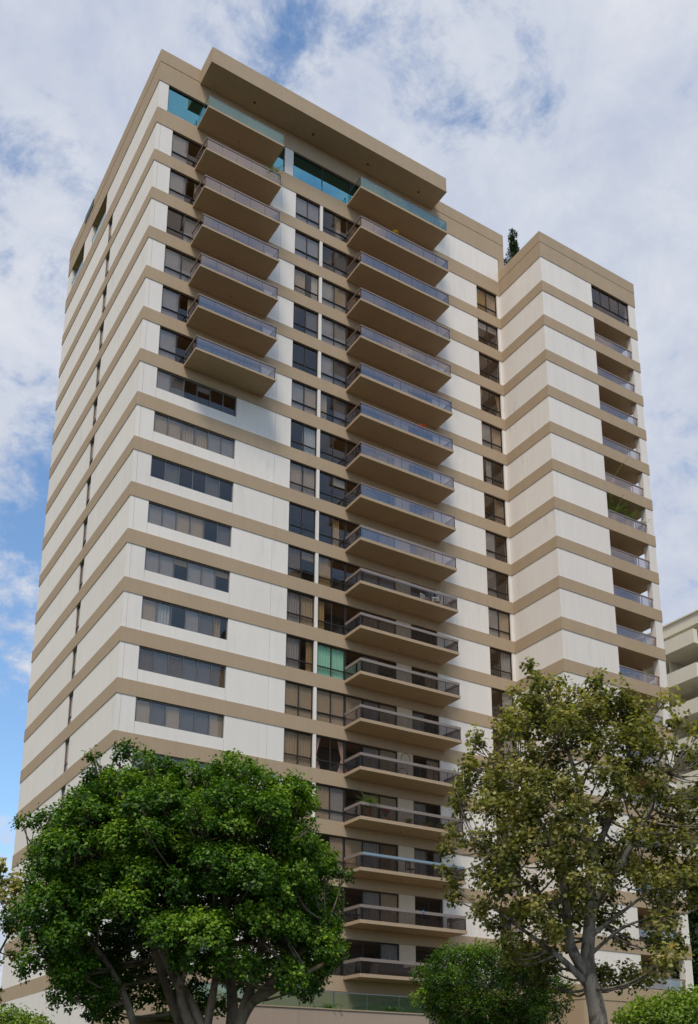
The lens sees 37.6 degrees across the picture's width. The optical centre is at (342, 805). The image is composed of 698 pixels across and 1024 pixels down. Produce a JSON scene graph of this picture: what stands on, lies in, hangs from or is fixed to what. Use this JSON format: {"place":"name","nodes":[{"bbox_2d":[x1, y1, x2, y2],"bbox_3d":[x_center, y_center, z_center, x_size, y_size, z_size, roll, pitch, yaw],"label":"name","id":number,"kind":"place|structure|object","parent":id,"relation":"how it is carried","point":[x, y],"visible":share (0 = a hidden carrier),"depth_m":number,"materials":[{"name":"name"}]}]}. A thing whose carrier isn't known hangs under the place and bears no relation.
{"place":"outdoors","nodes":[
{"label":"outdoors","id":0,"kind":"place"},
{"bbox_2d":[0,0,697,987],"label":"sky","id":1,"kind":"structure","parent":0,"point":[574,123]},
{"bbox_2d":[432,656,697,1023],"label":"plane tree","id":2,"kind":"object","parent":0,"point":[544,713],"visible":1,"depth_m":29.82,"materials":[{"name":"green plant"}]},
{"bbox_2d":[643,609,697,990],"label":"apartment building","id":3,"kind":"structure","parent":0,"point":[680,636],"depth_m":84.29,"materials":[{"name":"beige paint"}]},
{"bbox_3d":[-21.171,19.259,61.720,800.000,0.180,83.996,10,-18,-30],"label":"lawn","id":4,"kind":"structure","parent":0,"visible":0},
{"bbox_2d":[0,857,32,1007],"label":"plane tree","id":5,"kind":"object","parent":4,"relation":"on","point":[14,887],"visible":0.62,"depth_m":34.04,"materials":[{"name":"green plant"}]},
{"bbox_2d":[0,1003,54,1023],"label":"clipped shrub","id":6,"kind":"object","parent":4,"relation":"on","point":[6,1017],"visible":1,"depth_m":23.75,"materials":[{"name":"green plant"}]},
{"bbox_2d":[0,737,356,1023],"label":"fig tree","id":7,"kind":"object","parent":4,"relation":"on","point":[134,864],"visible":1,"depth_m":29.30,"materials":[{"name":"green plant"}]},
{"bbox_2d":[145,1001,428,1023],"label":"terrace wall","id":8,"kind":"structure","parent":4,"relation":"on","point":[268,1014],"depth_m":46.84,"materials":[{"name":"paint"}]},
{"bbox_2d":[205,983,424,1013],"bbox_3d":[-3.026,9.623,49.728,12.520,0.788,6.635,10,-18,-30],"label":"glass balustrade","id":9,"kind":"object","parent":8,"relation":"on","point":[344,992],"visible":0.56,"depth_m":48.43,"materials":[{"name":"metal"}]},
{"bbox_2d":[0,47,695,1023],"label":"apartment tower","id":10,"kind":"structure","parent":4,"relation":"on","point":[270,513],"depth_m":64.48,"materials":[{"name":"beige paint"}]},
{"bbox_2d":[64,739,69,771],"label":"window","id":11,"kind":"structure","parent":10,"relation":"in","point":[67,743],"depth_m":59.93,"materials":[{"name":"grey glass"}]},
{"bbox_2d":[131,751,208,784],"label":"window","id":12,"kind":"structure","parent":10,"relation":"in","point":[174,759],"depth_m":53.92,"materials":[{"name":"grey glass"}]},
{"bbox_2d":[158,327,194,360],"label":"window","id":13,"kind":"structure","parent":10,"relation":"in","point":[167,338],"depth_m":59.96,"materials":[{"name":"grey glass"}]},
{"bbox_2d":[161,286,196,322],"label":"window","id":14,"kind":"structure","parent":10,"relation":"in","point":[170,298],"depth_m":60.82,"materials":[{"name":"grey glass"}]},
{"bbox_2d":[135,698,223,737],"bbox_3d":[-8.678,-4.638,54.598,5.020,1.310,0.105,10,-18,-30],"label":"window","id":15,"kind":"structure","parent":10,"relation":"in","point":[146,711],"depth_m":54.60,"materials":[{"name":"grey glass"}]},
{"bbox_2d":[164,246,199,282],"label":"window","id":16,"kind":"structure","parent":10,"relation":"in","point":[177,264],"depth_m":61.71,"materials":[{"name":"grey glass"}]},
{"bbox_2d":[138,646,225,687],"bbox_3d":[-8.666,-7.426,55.397,5.020,1.310,0.120,10,-18,-30],"label":"window","id":17,"kind":"structure","parent":10,"relation":"in","point":[194,670],"depth_m":55.44,"materials":[{"name":"grey glass"}]},
{"bbox_2d":[166,207,201,243],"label":"window","id":18,"kind":"structure","parent":10,"relation":"in","point":[189,224],"depth_m":62.72,"materials":[{"name":"grey glass"}]},
{"bbox_2d":[141,597,226,639],"bbox_3d":[-8.665,-10.209,56.213,5.020,1.310,0.175,10,-18,-30],"label":"window","id":19,"kind":"structure","parent":10,"relation":"in","point":[152,610],"depth_m":56.27,"materials":[{"name":"grey glass"}]},
{"bbox_2d":[167,87,203,125],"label":"window","id":20,"kind":"structure","parent":10,"relation":"in","point":[180,105],"depth_m":64.85,"materials":[{"name":"blue glass"}]},
{"bbox_2d":[169,169,203,203],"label":"window","id":21,"kind":"structure","parent":10,"relation":"in","point":[177,183],"depth_m":63.18,"materials":[{"name":"grey glass"}]},
{"bbox_2d":[144,549,228,592],"bbox_3d":[-8.632,-13.007,56.977,5.020,1.310,0.105,10,-18,-30],"label":"window","id":22,"kind":"structure","parent":10,"relation":"in","point":[160,563],"depth_m":56.99,"materials":[{"name":"glass"}]},
{"bbox_2d":[171,132,205,163],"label":"window","id":23,"kind":"structure","parent":10,"relation":"in","point":[180,145],"depth_m":63.94,"materials":[{"name":"grey glass"}]},
{"bbox_2d":[147,502,230,546],"bbox_3d":[-8.616,-15.796,57.770,5.020,1.310,0.105,10,-18,-30],"label":"window","id":24,"kind":"structure","parent":10,"relation":"in","point":[159,515],"depth_m":57.62,"materials":[{"name":"glass"}]},
{"bbox_2d":[150,456,232,501],"bbox_3d":[-8.601,-18.586,58.563,5.020,1.310,0.105,10,-18,-30],"label":"window","id":25,"kind":"structure","parent":10,"relation":"in","point":[171,470],"depth_m":58.56,"materials":[{"name":"grey glass"}]},
{"bbox_2d":[153,412,234,458],"bbox_3d":[-8.604,-21.367,59.385,5.020,1.310,0.175,10,-18,-30],"label":"window","id":26,"kind":"structure","parent":10,"relation":"in","point":[165,425],"depth_m":59.42,"materials":[{"name":"grey glass"}]},
{"bbox_2d":[156,369,235,415],"bbox_3d":[-8.570,-24.164,60.149,5.020,1.310,0.105,10,-18,-30],"label":"window","id":27,"kind":"structure","parent":10,"relation":"in","point":[166,381],"depth_m":59.57,"materials":[{"name":"grey glass"}]},
{"bbox_2d":[195,341,260,372],"bbox_3d":[-6.933,-26.323,61.838,4.370,2.017,0.175,10,-18,-30],"label":"sliding door","id":28,"kind":"structure","parent":10,"relation":"in","point":[217,353],"depth_m":62.08,"materials":[{"name":"glass"}]},
{"bbox_2d":[197,301,262,331],"bbox_3d":[-6.917,-29.112,62.631,4.370,2.017,0.175,10,-18,-30],"label":"sliding door","id":29,"kind":"structure","parent":10,"relation":"in","point":[234,317],"depth_m":62.71,"materials":[{"name":"grey glass"}]},
{"bbox_2d":[199,262,263,291],"bbox_3d":[-6.902,-31.902,63.424,4.370,2.017,0.175,10,-18,-30],"label":"sliding door","id":30,"kind":"structure","parent":10,"relation":"in","point":[204,264],"depth_m":63.64,"materials":[{"name":"grey metal"}]},
{"bbox_2d":[204,106,284,170],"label":"sliding door","id":31,"kind":"structure","parent":10,"relation":"in","point":[280,160],"depth_m":68.16,"materials":[{"name":"teal glass"}]},
{"bbox_2d":[262,161,282,184],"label":"potted plant","id":32,"kind":"object","parent":10,"relation":"on","point":[271,176],"visible":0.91,"depth_m":65.23,"materials":[{"name":"ceramic"}]},
{"bbox_2d":[283,729,311,766],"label":"window","id":33,"kind":"structure","parent":10,"relation":"in","point":[298,745],"depth_m":58.19,"materials":[{"name":"beige glass"}]},
{"bbox_2d":[285,681,312,718],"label":"window","id":34,"kind":"structure","parent":10,"relation":"in","point":[298,697],"depth_m":58.95,"materials":[{"name":"beige glass"}]},
{"bbox_2d":[286,634,312,671],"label":"window","id":35,"kind":"structure","parent":10,"relation":"in","point":[292,645],"depth_m":59.71,"materials":[{"name":"grey metal"}]},
{"bbox_2d":[287,589,313,626],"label":"window","id":36,"kind":"structure","parent":10,"relation":"in","point":[300,608],"depth_m":60.57,"materials":[{"name":"brown metal"}]},
{"bbox_2d":[288,545,314,581],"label":"window","id":37,"kind":"structure","parent":10,"relation":"in","point":[305,555],"depth_m":61.26,"materials":[{"name":"glass"}]},
{"bbox_2d":[289,502,314,538],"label":"window","id":38,"kind":"structure","parent":10,"relation":"in","point":[301,507],"depth_m":62.18,"materials":[{"name":"brown metal"}]},
{"bbox_2d":[290,461,315,496],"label":"window","id":39,"kind":"structure","parent":10,"relation":"in","point":[303,480],"depth_m":62.97,"materials":[{"name":"grey glass"}]},
{"bbox_2d":[290,420,316,455],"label":"window","id":40,"kind":"structure","parent":10,"relation":"in","point":[308,443],"depth_m":63.92,"materials":[{"name":"metal"}]},
{"bbox_2d":[291,380,316,415],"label":"window","id":41,"kind":"structure","parent":10,"relation":"in","point":[304,398],"depth_m":64.50,"materials":[{"name":"grey glass"}]},
{"bbox_2d":[292,341,317,376],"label":"window","id":42,"kind":"structure","parent":10,"relation":"in","point":[304,365],"depth_m":65.31,"materials":[{"name":"brown metal"}]},
{"bbox_2d":[293,304,317,338],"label":"window","id":43,"kind":"structure","parent":10,"relation":"in","point":[311,318],"depth_m":66.26,"materials":[{"name":"grey glass"}]},
{"bbox_2d":[294,266,318,300],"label":"window","id":44,"kind":"structure","parent":10,"relation":"in","point":[300,281],"depth_m":66.88,"materials":[{"name":"grey glass"}]},
{"bbox_2d":[295,230,318,264],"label":"window","id":45,"kind":"structure","parent":10,"relation":"in","point":[306,247],"depth_m":67.68,"materials":[{"name":"grey glass"}]},
{"bbox_2d":[296,195,319,228],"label":"window","id":46,"kind":"structure","parent":10,"relation":"in","point":[308,212],"depth_m":68.48,"materials":[{"name":"grey glass"}]},
{"bbox_2d":[293,153,350,203],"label":"window","id":47,"kind":"structure","parent":10,"relation":"in","point":[308,172],"depth_m":69.86,"materials":[{"name":"blue glass"}]},
{"bbox_2d":[315,784,343,821],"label":"window","id":48,"kind":"structure","parent":10,"relation":"in","point":[332,798],"depth_m":58.44,"materials":[{"name":"brown metal"}]},
{"bbox_2d":[316,688,344,725],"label":"window","id":49,"kind":"structure","parent":10,"relation":"in","point":[330,708],"depth_m":60.01,"materials":[{"name":"beige glass"}]},
{"bbox_2d":[316,735,344,772],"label":"window","id":50,"kind":"structure","parent":10,"relation":"in","point":[341,744],"depth_m":59.36,"materials":[{"name":"brown metal"}]},
{"bbox_2d":[317,643,344,679],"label":"window","id":51,"kind":"structure","parent":10,"relation":"in","point":[330,661],"depth_m":60.83,"materials":[{"name":"green metal"}]},
{"bbox_2d":[318,834,343,869],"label":"window","id":52,"kind":"structure","parent":10,"relation":"in","point":[333,841],"depth_m":57.95,"materials":[{"name":"beige glass"}]},
{"bbox_2d":[318,598,344,634],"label":"window","id":53,"kind":"structure","parent":10,"relation":"in","point":[321,621],"depth_m":61.40,"materials":[{"name":"brown metal"}]},
{"bbox_2d":[318,555,345,591],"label":"window","id":54,"kind":"structure","parent":10,"relation":"in","point":[324,565],"depth_m":62.24,"materials":[{"name":"brown metal"}]},
{"bbox_2d":[319,471,345,507],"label":"window","id":55,"kind":"structure","parent":10,"relation":"in","point":[336,481],"depth_m":64.24,"materials":[{"name":"brown metal"}]},
{"bbox_2d":[319,512,345,548],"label":"window","id":56,"kind":"structure","parent":10,"relation":"in","point":[334,537],"depth_m":63.35,"materials":[{"name":"brown metal"}]},
{"bbox_2d":[320,392,345,426],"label":"window","id":57,"kind":"structure","parent":10,"relation":"in","point":[338,415],"depth_m":65.63,"materials":[{"name":"grey glass"}]},
{"bbox_2d":[320,431,345,466],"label":"window","id":58,"kind":"structure","parent":10,"relation":"in","point":[332,436],"depth_m":64.83,"materials":[{"name":"brown metal"}]},
{"bbox_2d":[321,316,346,350],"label":"window","id":59,"kind":"structure","parent":10,"relation":"in","point":[333,333],"depth_m":67.17,"materials":[{"name":"grey glass"}]},
{"bbox_2d":[321,353,346,388],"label":"window","id":60,"kind":"structure","parent":10,"relation":"in","point":[333,371],"depth_m":66.36,"materials":[{"name":"grey glass"}]},
{"bbox_2d":[322,244,346,277],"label":"window","id":61,"kind":"structure","parent":10,"relation":"in","point":[340,259],"depth_m":68.93,"materials":[{"name":"grey glass"}]},
{"bbox_2d":[322,279,346,313],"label":"window","id":62,"kind":"structure","parent":10,"relation":"in","point":[333,296],"depth_m":67.95,"materials":[{"name":"grey glass"}]},
{"bbox_2d":[323,208,346,242],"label":"window","id":63,"kind":"structure","parent":10,"relation":"in","point":[337,222],"depth_m":69.68,"materials":[{"name":"brown metal"}]},
{"bbox_2d":[354,793,381,816],"bbox_3d":[1.474,0.026,57.843,1.847,1.480,1.696,10,-18,-30],"label":"potted plant","id":64,"kind":"object","parent":10,"relation":"on","point":[368,810],"visible":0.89,"depth_m":57.65,"materials":[{"name":"plant"}]},
{"bbox_2d":[346,364,392,387],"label":"sliding door","id":65,"kind":"structure","parent":10,"relation":"in","point":[367,374],"depth_m":67.89,"materials":[{"name":"glass"}]},
{"bbox_2d":[347,327,392,348],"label":"sliding door","id":66,"kind":"structure","parent":10,"relation":"in","point":[347,327],"depth_m":68.66,"materials":[{"name":"brown metal"}]},
{"bbox_2d":[346,402,393,426],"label":"sliding door","id":67,"kind":"structure","parent":10,"relation":"in","point":[378,417],"depth_m":67.33,"materials":[{"name":"glass"}]},
{"bbox_2d":[346,441,393,464],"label":"sliding door","id":68,"kind":"structure","parent":10,"relation":"in","point":[381,457],"depth_m":66.77,"materials":[{"name":"glass"}]},
{"bbox_2d":[345,563,394,590],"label":"sliding door","id":69,"kind":"structure","parent":10,"relation":"in","point":[366,577],"depth_m":64.13,"materials":[{"name":"grey glass"}]},
{"bbox_2d":[346,481,394,505],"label":"sliding door","id":70,"kind":"structure","parent":10,"relation":"in","point":[364,492],"depth_m":65.58,"materials":[{"name":"glass"}]},
{"bbox_2d":[346,522,394,547],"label":"sliding door","id":71,"kind":"structure","parent":10,"relation":"in","point":[366,534],"depth_m":65.01,"materials":[{"name":"clear glass"}]},
{"bbox_2d":[345,606,395,634],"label":"sliding door","id":72,"kind":"structure","parent":10,"relation":"in","point":[366,621],"depth_m":63.36,"materials":[{"name":"glass"}]},
{"bbox_2d":[345,650,395,678],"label":"sliding door","id":73,"kind":"structure","parent":10,"relation":"in","point":[367,667],"depth_m":62.38,"materials":[{"name":"brown metal"}]},
{"bbox_2d":[344,741,396,773],"bbox_3d":[1.646,-2.508,60.600,3.670,2.017,0.174,10,-18,-30],"label":"sliding door","id":74,"kind":"structure","parent":10,"relation":"in","point":[370,762],"depth_m":60.98,"materials":[{"name":"grey glass"}]},
{"bbox_2d":[345,695,396,725],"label":"sliding door","id":75,"kind":"structure","parent":10,"relation":"in","point":[350,702],"depth_m":61.47,"materials":[{"name":"brown glass"}]},
{"bbox_2d":[344,789,397,821],"bbox_3d":[1.631,0.282,59.807,3.670,2.017,0.174,10,-18,-30],"label":"sliding door","id":76,"kind":"structure","parent":10,"relation":"in","point":[384,800],"depth_m":60.30,"materials":[{"name":"glass"}]},
{"bbox_2d":[344,838,397,871],"bbox_3d":[1.615,3.071,59.014,3.670,2.017,0.175,10,-18,-30],"label":"sliding door","id":77,"kind":"structure","parent":10,"relation":"in","point":[351,846],"depth_m":59.10,"materials":[{"name":"brown glass"}]},
{"bbox_2d":[343,940,398,975],"bbox_3d":[1.585,8.650,57.428,3.670,2.017,0.175,10,-18,-30],"label":"sliding door","id":78,"kind":"structure","parent":10,"relation":"in","point":[388,951],"depth_m":58.17,"materials":[{"name":"grey glass"}]},
{"bbox_2d":[344,888,398,922],"bbox_3d":[1.600,5.860,58.221,3.670,2.017,0.175,10,-18,-30],"label":"sliding door","id":79,"kind":"structure","parent":10,"relation":"in","point":[368,897],"depth_m":58.59,"materials":[{"name":"grey glass"}]},
{"bbox_2d":[370,962,411,976],"bbox_3d":[2.666,9.027,56.661,2.237,0.770,0.800,10,-18,-30],"label":"patio sofa","id":80,"kind":"object","parent":10,"relation":"on","point":[379,968],"visible":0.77,"depth_m":56.45,"materials":[{"name":"brown wicker"}]},
{"bbox_2d":[363,852,461,868],"bbox_3d":[4.011,3.106,58.208,6.900,0.140,0.132,10,-18,-30],"label":"rail cover","id":81,"kind":"object","parent":10,"relation":"on","point":[402,858],"visible":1,"depth_m":57.93,"materials":[{"name":"blue fabric"}]},
{"bbox_2d":[409,465,432,479],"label":"sliding door","id":82,"kind":"structure","parent":10,"relation":"in","point":[421,473],"depth_m":68.43,"materials":[{"name":"glass"}]},
{"bbox_2d":[409,503,433,519],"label":"sliding door","id":83,"kind":"structure","parent":10,"relation":"in","point":[420,511],"depth_m":67.60,"materials":[{"name":"glass"}]},
{"bbox_2d":[412,668,437,689],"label":"sliding door","id":84,"kind":"structure","parent":10,"relation":"in","point":[430,683],"depth_m":64.61,"materials":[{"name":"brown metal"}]},
{"bbox_2d":[412,711,438,734],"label":"sliding door","id":85,"kind":"structure","parent":10,"relation":"in","point":[416,725],"depth_m":63.38,"materials":[{"name":"grey glass"}]},
{"bbox_2d":[413,756,439,780],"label":"sliding door","id":86,"kind":"structure","parent":10,"relation":"in","point":[428,772],"depth_m":62.99,"materials":[{"name":"glass"}]},
{"bbox_2d":[413,801,440,825],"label":"sliding door","id":87,"kind":"structure","parent":10,"relation":"in","point":[418,806],"depth_m":61.76,"materials":[{"name":"grey glass"}]},
{"bbox_2d":[414,848,441,877],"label":"sliding door","id":88,"kind":"structure","parent":10,"relation":"in","point":[419,855],"depth_m":61.01,"materials":[{"name":"grey glass"}]},
{"bbox_2d":[415,897,442,927],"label":"sliding door","id":89,"kind":"structure","parent":10,"relation":"in","point":[428,899],"depth_m":60.46,"materials":[{"name":"brown metal"}]},
{"bbox_2d":[476,286,496,316],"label":"window","id":90,"kind":"structure","parent":10,"relation":"in","point":[487,304],"depth_m":76.17,"materials":[{"name":"beige glass"}]},
{"bbox_2d":[478,320,497,349],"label":"window","id":91,"kind":"structure","parent":10,"relation":"in","point":[482,325],"depth_m":75.39,"materials":[{"name":"glass"}]},
{"bbox_2d":[479,353,499,383],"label":"window","id":92,"kind":"structure","parent":10,"relation":"in","point":[488,358],"depth_m":74.55,"materials":[{"name":"brown metal"}]},
{"bbox_2d":[480,387,500,417],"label":"window","id":93,"kind":"structure","parent":10,"relation":"in","point":[498,411],"depth_m":73.86,"materials":[{"name":"brown metal"}]},
{"bbox_2d":[481,422,502,452],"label":"window","id":94,"kind":"structure","parent":10,"relation":"in","point":[491,438],"depth_m":72.97,"materials":[{"name":"brown metal"}]},
{"bbox_2d":[483,457,503,488],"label":"window","id":95,"kind":"structure","parent":10,"relation":"in","point":[489,475],"depth_m":72.06,"materials":[{"name":"grey glass"}]},
{"bbox_2d":[484,494,505,525],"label":"window","id":96,"kind":"structure","parent":10,"relation":"in","point":[499,513],"depth_m":71.55,"materials":[{"name":"brown glass"}]},
{"bbox_2d":[485,531,506,562],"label":"window","id":97,"kind":"structure","parent":10,"relation":"in","point":[490,537],"depth_m":70.38,"materials":[{"name":"grey glass"}]},
{"bbox_2d":[487,569,508,600],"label":"window","id":98,"kind":"structure","parent":10,"relation":"in","point":[492,580],"depth_m":69.57,"materials":[{"name":"glass"}]},
{"bbox_2d":[488,608,510,640],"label":"window","id":99,"kind":"structure","parent":10,"relation":"in","point":[499,622],"depth_m":68.97,"materials":[{"name":"beige fabric"}]},
{"bbox_2d":[490,648,511,679],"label":"window","id":100,"kind":"structure","parent":10,"relation":"in","point":[505,662],"depth_m":68.38,"materials":[{"name":"fabric"}]},
{"bbox_2d":[491,688,512,712],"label":"window","id":101,"kind":"structure","parent":10,"relation":"in","point":[505,696],"depth_m":67.57,"materials":[{"name":"grey glass"}]},
{"bbox_2d":[493,730,515,761],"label":"window","id":102,"kind":"structure","parent":10,"relation":"in","point":[505,755],"depth_m":66.65,"materials":[{"name":"grey glass"}]},
{"bbox_2d":[504,228,519,265],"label":"rooftop conifer","id":103,"kind":"object","parent":10,"relation":"on","point":[513,249],"visible":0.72,"depth_m":80.53,"materials":[{"name":"plant"}]},
{"bbox_2d":[591,286,628,325],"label":"window","id":104,"kind":"structure","parent":10,"relation":"in","point":[618,301],"depth_m":76.56,"materials":[{"name":"brown metal"}]},
{"bbox_2d":[607,494,625,520],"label":"potted palm","id":105,"kind":"object","parent":10,"relation":"on","point":[613,516],"visible":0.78,"depth_m":71.19,"materials":[{"name":"plant"}]},
{"bbox_2d":[616,626,636,637],"bbox_3d":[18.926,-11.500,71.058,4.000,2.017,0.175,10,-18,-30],"label":"balcony railing","id":106,"kind":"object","parent":10,"relation":"in","point":[619,631],"depth_m":71.57,"materials":[{"name":"metal"}]},
{"bbox_2d":[618,504,640,526],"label":"potted palm","id":107,"kind":"object","parent":10,"relation":"on","point":[627,521],"visible":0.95,"depth_m":71.95,"materials":[{"name":"plant"}]},
{"bbox_2d":[408,931,579,1023],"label":"tree","id":108,"kind":"object","parent":4,"relation":"on","point":[527,1007],"visible":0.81,"depth_m":35.81,"materials":[{"name":"green plant"}]},
{"bbox_2d":[610,982,697,1023],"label":"clipped shrub","id":109,"kind":"object","parent":4,"relation":"on","point":[673,1007],"visible":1,"depth_m":23.56,"materials":[{"name":"green plant"}]},
{"bbox_2d":[666,881,697,991],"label":"background tree","id":110,"kind":"object","parent":4,"relation":"on","point":[692,920],"visible":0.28,"depth_m":75.73,"materials":[{"name":"green plant"}]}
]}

